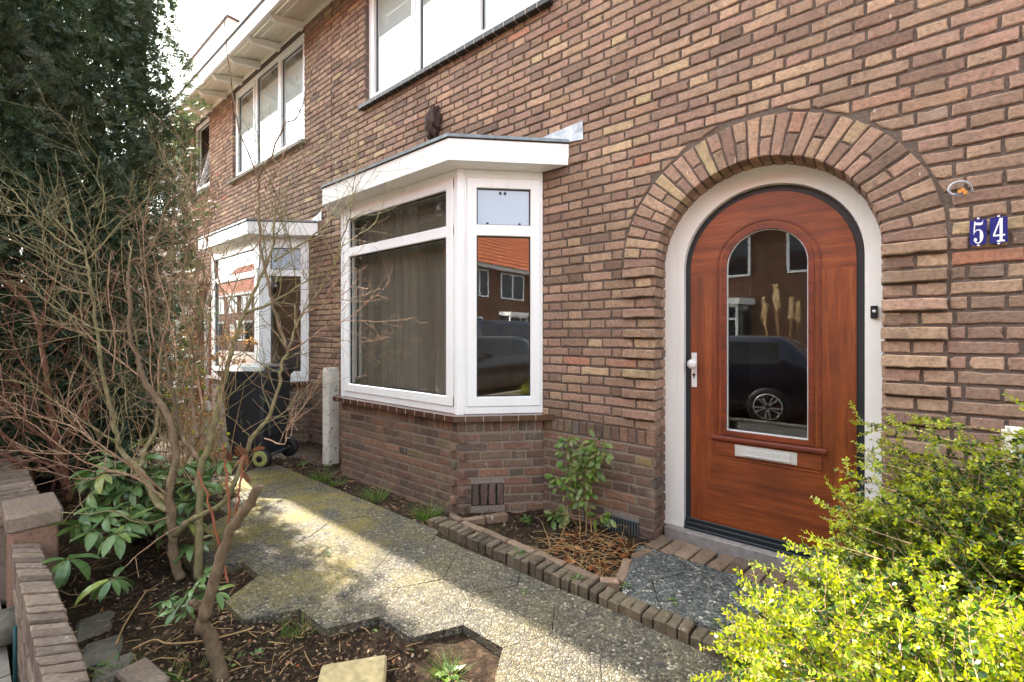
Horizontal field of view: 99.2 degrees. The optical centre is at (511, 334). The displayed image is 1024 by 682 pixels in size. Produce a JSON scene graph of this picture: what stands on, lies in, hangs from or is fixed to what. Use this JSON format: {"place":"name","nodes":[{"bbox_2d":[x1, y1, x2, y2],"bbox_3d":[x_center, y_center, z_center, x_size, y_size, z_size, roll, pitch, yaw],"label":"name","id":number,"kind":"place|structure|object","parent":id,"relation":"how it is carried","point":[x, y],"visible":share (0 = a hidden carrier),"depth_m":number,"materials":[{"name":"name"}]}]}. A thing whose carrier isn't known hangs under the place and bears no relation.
{"place":"outdoors","nodes":[
{"label":"outdoors","id":0,"kind":"place"},
{"bbox_2d":[0,603,10,681],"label":"pavement","id":1,"kind":"structure","parent":0,"point":[5,675],"depth_m":1.81,"materials":[{"name":"concrete"}]},
{"bbox_2d":[0,606,15,646],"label":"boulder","id":2,"kind":"object","parent":1,"relation":"on","point":[7,621],"visible":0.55,"depth_m":1.90,"materials":[{"name":"stone"}]},
{"bbox_2d":[13,626,16,681],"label":"garden stake","id":3,"kind":"object","parent":1,"relation":"on","point":[14,653],"visible":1,"depth_m":1.72,"materials":[{"name":"blue plastic"}]},
{"bbox_2d":[1,446,219,681],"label":"ground","id":4,"kind":"structure","parent":0,"point":[10,652],"depth_m":2.07,"materials":[{"name":"soil"}]},
{"bbox_2d":[0,441,88,681],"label":"garden wall","id":5,"kind":"structure","parent":4,"relation":"on","point":[48,649],"depth_m":1.87,"materials":[{"name":"brick"}]},
{"bbox_2d":[0,0,219,490],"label":"yew tree","id":6,"kind":"object","parent":4,"relation":"on","point":[55,46],"visible":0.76,"depth_m":3.91,"materials":[{"name":"green plant"}]},
{"bbox_2d":[124,132,183,402],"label":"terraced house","id":7,"kind":"structure","parent":4,"relation":"on","point":[168,385],"depth_m":8.95,"materials":[{"name":"brown brick"}]},
{"bbox_2d":[151,153,171,221],"bbox_3d":[-7.983,-3.191,9.885,2.400,1.442,0.082,0,0,38],"label":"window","id":8,"kind":"structure","parent":7,"relation":"in","point":[169,153],"depth_m":9.57,"materials":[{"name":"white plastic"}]},
{"bbox_2d":[152,265,175,391],"bbox_3d":[-8.028,0.065,9.481,3.008,3.110,0.635,0,0,38],"label":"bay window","id":9,"kind":"structure","parent":7,"relation":"in","point":[168,385],"depth_m":8.94,"materials":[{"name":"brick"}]},
{"bbox_2d":[159,0,331,444],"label":"terraced house","id":10,"kind":"structure","parent":4,"relation":"on","point":[272,47],"depth_m":5.96,"materials":[{"name":"brown brick"}]},
{"bbox_2d":[196,117,209,191],"bbox_3d":[-5.557,-3.246,8.109,0.850,1.332,0.322,0,0,38],"label":"window","id":11,"kind":"structure","parent":10,"relation":"in","point":[201,127],"depth_m":8.21,"materials":[{"name":"white plastic"}]},
{"bbox_2d":[204,286,211,409],"bbox_3d":[-5.416,0.235,8.075,1.170,2.471,0.252,0,0,38],"label":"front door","id":12,"kind":"structure","parent":10,"relation":"in","point":[208,381],"depth_m":8.29,"materials":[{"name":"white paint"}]},
{"bbox_2d":[198,211,321,444],"bbox_3d":[-3.655,0.065,6.007,3.038,3.110,0.635,0,0,38],"label":"bay window","id":13,"kind":"structure","parent":10,"relation":"in","point":[311,226],"depth_m":5.46,"materials":[{"name":"wood"}]},
{"bbox_2d":[236,33,304,175],"bbox_3d":[-3.530,-3.191,6.348,2.375,1.442,0.082,0,0,38],"label":"window","id":14,"kind":"structure","parent":10,"relation":"in","point":[284,94],"depth_m":6.33,"materials":[{"name":"white plastic"}]},
{"bbox_2d":[321,0,1023,585],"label":"terraced house","id":15,"kind":"structure","parent":4,"relation":"on","point":[671,252],"depth_m":2.82,"materials":[{"name":"brown brick"}]},
{"bbox_2d":[424,104,441,139],"bbox_3d":[-0.717,-1.940,3.984,0.190,0.326,0.122,0,0,38],"label":"owl figurine","id":16,"kind":"object","parent":15,"relation":"attached to","point":[433,120],"visible":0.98,"depth_m":3.94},
{"bbox_2d":[321,121,582,515],"bbox_3d":[-0.871,0.063,3.776,3.053,3.115,0.665,0,0,38],"label":"bay window","id":17,"kind":"structure","parent":15,"relation":"in","point":[476,453],"depth_m":3.25,"materials":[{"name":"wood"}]},
{"bbox_2d":[369,0,538,98],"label":"window","id":18,"kind":"structure","parent":15,"relation":"in","point":[406,36],"depth_m":4.24,"materials":[{"name":"white plastic"}]},
{"bbox_2d":[664,164,884,585],"bbox_3d":[1.504,0.235,2.578,1.170,2.471,0.252,0,0,38],"label":"front door","id":19,"kind":"structure","parent":15,"relation":"in","point":[735,493],"depth_m":2.52,"materials":[{"name":"brown paint"}]},
{"bbox_2d":[870,306,877,317],"bbox_3d":[1.834,-0.115,2.208,0.029,0.064,0.020,0,0,38],"label":"doorbell","id":20,"kind":"object","parent":15,"relation":"attached to","point":[873,311],"visible":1,"depth_m":2.20,"materials":[{"name":"black plastic"}]},
{"bbox_2d":[947,180,973,195],"bbox_3d":[1.936,-0.630,1.874,0.093,0.063,0.032,0,0,16],"label":"cable loop","id":21,"kind":"object","parent":15,"relation":"attached to","point":[961,191],"visible":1,"depth_m":1.87,"materials":[{"name":"white metal"}]},
{"bbox_2d":[969,217,986,246],"bbox_3d":[1.983,-0.436,1.856,0.050,0.123,0.011,0,0,38],"label":"number plate","id":22,"kind":"object","parent":15,"relation":"attached to","point":[977,232],"visible":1,"depth_m":1.85,"materials":[{"name":"blue ceramic"}]},
{"bbox_2d":[990,215,1007,244],"bbox_3d":[2.029,-0.436,1.819,0.050,0.123,0.011,0,0,38],"label":"number plate","id":23,"kind":"object","parent":15,"relation":"attached to","point":[998,229],"visible":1,"depth_m":1.82,"materials":[{"name":"blue ceramic"}]},
{"bbox_2d":[17,0,258,251],"label":"sky","id":24,"kind":"structure","parent":0,"point":[199,17],"materials":[{"name":"white"}]},
{"bbox_2d":[116,400,228,459],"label":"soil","id":25,"kind":"structure","parent":0,"point":[223,438],"depth_m":5.67,"materials":[{"name":"brown soil"}]},
{"bbox_2d":[34,441,650,681],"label":"soil","id":26,"kind":"structure","parent":0,"point":[485,660],"depth_m":2.11,"materials":[{"name":"brown soil"}]},
{"bbox_2d":[0,189,143,502],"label":"bare shrub","id":27,"kind":"object","parent":26,"relation":"on","point":[64,481],"visible":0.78,"depth_m":3.17,"materials":[{"name":"brown plant"}]},
{"bbox_2d":[40,553,134,606],"bbox_3d":[-2.109,1.176,2.144,0.352,0.343,0.934,0,0,-44],"label":"rhododendron","id":28,"kind":"object","parent":26,"relation":"on","point":[101,588],"visible":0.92,"depth_m":1.94,"materials":[{"name":"green plant"}]},
{"bbox_2d":[74,610,113,642],"bbox_3d":[-1.888,1.353,1.974,0.130,0.099,0.182,0,0,-42],"label":"stepping stone","id":29,"kind":"object","parent":26,"relation":"on","point":[88,627],"visible":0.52,"depth_m":1.96,"materials":[{"name":"grey stone"}]},
{"bbox_2d":[82,634,123,668],"bbox_3d":[-1.708,1.353,1.815,0.130,0.101,0.183,0,0,-39],"label":"stepping stone","id":30,"kind":"object","parent":26,"relation":"on","point":[90,658],"visible":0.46,"depth_m":1.80,"materials":[{"name":"grey stone"}]},
{"bbox_2d":[94,653,118,672],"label":"weed","id":31,"kind":"object","parent":26,"relation":"on","point":[115,657],"visible":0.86,"depth_m":1.73,"materials":[{"name":"green plant"}]},
{"bbox_2d":[92,652,135,681],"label":"stepping stone","id":32,"kind":"object","parent":26,"relation":"on","point":[106,677],"visible":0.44,"depth_m":1.71,"materials":[{"name":"grey stone"}]},
{"bbox_2d":[87,644,149,681],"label":"grass tuft","id":33,"kind":"object","parent":26,"relation":"on","point":[109,665],"visible":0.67,"depth_m":1.69,"materials":[{"name":"green plant"}]},
{"bbox_2d":[43,437,238,564],"bbox_3d":[-2.114,0.994,2.497,0.944,0.668,0.866,0,0,13],"label":"rhododendron","id":34,"kind":"object","parent":26,"relation":"on","point":[113,490],"visible":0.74,"depth_m":2.40,"materials":[{"name":"green plant"}]},
{"bbox_2d":[114,657,169,681],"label":"loose brick","id":35,"kind":"object","parent":26,"relation":"on","point":[138,671],"visible":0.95,"depth_m":1.63,"materials":[{"name":"grey brick"}]},
{"bbox_2d":[123,322,261,492],"bbox_3d":[-3.004,0.594,4.056,0.922,1.459,2.207,0,0,-42],"label":"hydrangea","id":36,"kind":"object","parent":26,"relation":"on","point":[189,425],"visible":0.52,"depth_m":3.94,"materials":[{"name":"plant"}]},
{"bbox_2d":[151,566,234,630],"bbox_3d":[-1.391,1.149,1.864,0.544,0.396,0.269,0,0,38],"label":"rhododendron","id":37,"kind":"object","parent":26,"relation":"on","point":[173,601],"visible":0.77,"depth_m":1.75,"materials":[{"name":"green plant"}]},
{"bbox_2d":[145,633,245,681],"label":"grass tuft","id":38,"kind":"object","parent":26,"relation":"on","point":[173,674],"visible":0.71,"depth_m":1.70,"materials":[{"name":"green plant"}]},
{"bbox_2d":[0,0,423,604],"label":"bare shrub","id":39,"kind":"object","parent":26,"relation":"on","point":[168,508],"visible":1,"depth_m":2.34,"materials":[{"name":"brown plant"}]},
{"bbox_2d":[187,442,264,681],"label":"cut trunk","id":40,"kind":"object","parent":26,"relation":"on","point":[206,630],"visible":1,"depth_m":1.60,"materials":[{"name":"brown plant"}]},
{"bbox_2d":[225,652,246,666],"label":"weed","id":41,"kind":"object","parent":26,"relation":"on","point":[239,654],"visible":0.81,"depth_m":1.78,"materials":[{"name":"green plant"}]},
{"bbox_2d":[57,467,443,679],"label":"twig litter","id":42,"kind":"object","parent":26,"relation":"on","point":[175,643],"visible":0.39,"depth_m":1.91,"materials":[{"name":"wood"}]},
{"bbox_2d":[215,363,299,467],"bbox_3d":[-2.624,0.814,4.544,0.621,1.012,0.524,0,0,6],"label":"wheelie bin","id":43,"kind":"object","parent":26,"relation":"on","point":[252,413],"visible":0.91,"depth_m":4.33,"materials":[{"name":"plastic"}]},
{"bbox_2d":[44,478,470,681],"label":"leaf litter","id":44,"kind":"object","parent":26,"relation":"on","point":[251,659],"visible":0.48,"depth_m":1.87,"materials":[{"name":"brown plant"}]},
{"bbox_2d":[250,648,264,657],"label":"weed","id":45,"kind":"object","parent":26,"relation":"on","point":[257,650],"visible":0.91,"depth_m":1.83,"materials":[{"name":"green plant"}]},
{"bbox_2d":[255,612,302,647],"bbox_3d":[-1.036,1.313,1.946,0.204,0.086,0.195,0,0,38],"label":"grass tuft","id":46,"kind":"object","parent":26,"relation":"on","point":[282,631],"visible":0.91,"depth_m":1.96,"materials":[{"name":"green plant"}]},
{"bbox_2d":[273,601,338,644],"bbox_3d":[-0.941,1.296,1.974,0.242,0.120,0.264,0,0,21],"label":"grass tuft","id":47,"kind":"object","parent":26,"relation":"on","point":[303,629],"visible":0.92,"depth_m":1.97,"materials":[{"name":"plant"}]},
{"bbox_2d":[303,467,337,480],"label":"grass tuft","id":48,"kind":"object","parent":26,"relation":"on","point":[322,477],"visible":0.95,"depth_m":3.98,"materials":[{"name":"green plant"}]},
{"bbox_2d":[323,367,338,464],"bbox_3d":[-1.896,0.882,4.559,0.120,1.075,0.120,0,0,38],"label":"concrete post","id":49,"kind":"object","parent":26,"relation":"on","point":[330,431],"visible":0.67,"depth_m":4.51,"materials":[{"name":"white concrete"}]},
{"bbox_2d":[321,474,348,486],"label":"grass tuft","id":50,"kind":"object","parent":26,"relation":"on","point":[333,484],"visible":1,"depth_m":3.85,"materials":[{"name":"green plant"}]},
{"bbox_2d":[318,655,386,681],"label":"paving block","id":51,"kind":"object","parent":26,"relation":"on","point":[371,669],"depth_m":1.64,"materials":[{"name":"beige stone"}]},
{"bbox_2d":[350,480,395,502],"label":"grass tuft","id":52,"kind":"object","parent":26,"relation":"on","point":[377,495],"visible":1,"depth_m":3.53,"materials":[{"name":"green plant"}]},
{"bbox_2d":[402,491,452,521],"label":"grass tuft","id":53,"kind":"object","parent":26,"relation":"on","point":[420,517],"visible":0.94,"depth_m":3.13,"materials":[{"name":"green plant"}]},
{"bbox_2d":[230,454,646,592],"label":"leaf litter","id":54,"kind":"object","parent":26,"relation":"on","point":[302,472],"visible":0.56,"depth_m":3.22,"materials":[{"name":"brown plant"}]},
{"bbox_2d":[418,643,474,681],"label":"grass tuft","id":55,"kind":"object","parent":26,"relation":"on","point":[438,669],"visible":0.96,"depth_m":1.74,"materials":[{"name":"green plant"}]},
{"bbox_2d":[435,663,465,681],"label":"weed","id":56,"kind":"object","parent":26,"relation":"on","point":[444,673],"visible":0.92,"depth_m":1.73,"materials":[{"name":"green plant"}]},
{"bbox_2d":[519,514,532,523],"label":"weed","id":57,"kind":"object","parent":26,"relation":"on","point":[527,518],"visible":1,"depth_m":3.04,"materials":[{"name":"green plant"}]},
{"bbox_2d":[449,512,653,591],"bbox_3d":[0.179,1.337,2.757,1.285,0.170,0.501,0,0,38],"label":"bed border","id":58,"kind":"object","parent":26,"relation":"on","point":[614,583],"visible":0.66,"depth_m":2.52,"materials":[{"name":"brick"}]},
{"bbox_2d":[540,428,615,532],"bbox_3d":[0.427,0.994,2.885,0.522,0.740,0.133,0,0,38],"label":"shrub","id":59,"kind":"object","parent":26,"relation":"on","point":[588,472],"visible":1,"depth_m":2.89,"materials":[{"name":"green plant"}]},
{"bbox_2d":[528,491,658,578],"bbox_3d":[0.397,1.186,2.588,0.838,0.282,0.795,0,0,38],"label":"withered perennial","id":60,"kind":"object","parent":26,"relation":"on","point":[572,561],"visible":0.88,"depth_m":2.62,"materials":[{"name":"plant"}]},
{"bbox_2d":[428,516,804,681],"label":"brick edging","id":61,"kind":"object","parent":26,"relation":"on","point":[665,621],"visible":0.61,"depth_m":2.17,"materials":[{"name":"brown brick"}]},
{"bbox_2d":[510,546,524,558],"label":"weed","id":62,"kind":"object","parent":61,"relation":"on","point":[521,551],"visible":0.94,"depth_m":2.50,"materials":[{"name":"green plant"}]},
{"bbox_2d":[621,545,851,662],"bbox_3d":[1.932,1.317,1.349,3.426,0.107,0.535,0,0,38],"label":"slab","id":63,"kind":"object","parent":26,"relation":"on","point":[701,594],"depth_m":2.16,"materials":[{"name":"grey gravel"}]},
{"bbox_2d":[708,613,729,629],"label":"grass tuft","id":64,"kind":"object","parent":63,"relation":"on","point":[719,623],"visible":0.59,"depth_m":1.90,"materials":[{"name":"green plant"}]},
{"bbox_2d":[645,535,834,603],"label":"doorstep bricks","id":65,"kind":"object","parent":26,"relation":"on","point":[682,549],"visible":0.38,"depth_m":2.42,"materials":[{"name":"brown brick"}]},
{"bbox_2d":[690,391,1023,681],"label":"leafy bush","id":66,"kind":"object","parent":26,"relation":"on","point":[929,587],"visible":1,"depth_m":1.18,"materials":[{"name":"green plant"}]},
{"bbox_2d":[181,466,756,681],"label":"path","id":67,"kind":"structure","parent":0,"point":[376,567],"depth_m":2.19,"materials":[{"name":"beige concrete"}]},
{"bbox_2d":[1001,426,1023,483],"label":"concrete post","id":68,"kind":"object","parent":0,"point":[1007,429],"visible":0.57,"depth_m":1.54,"materials":[{"name":"white concrete"}]}
]}

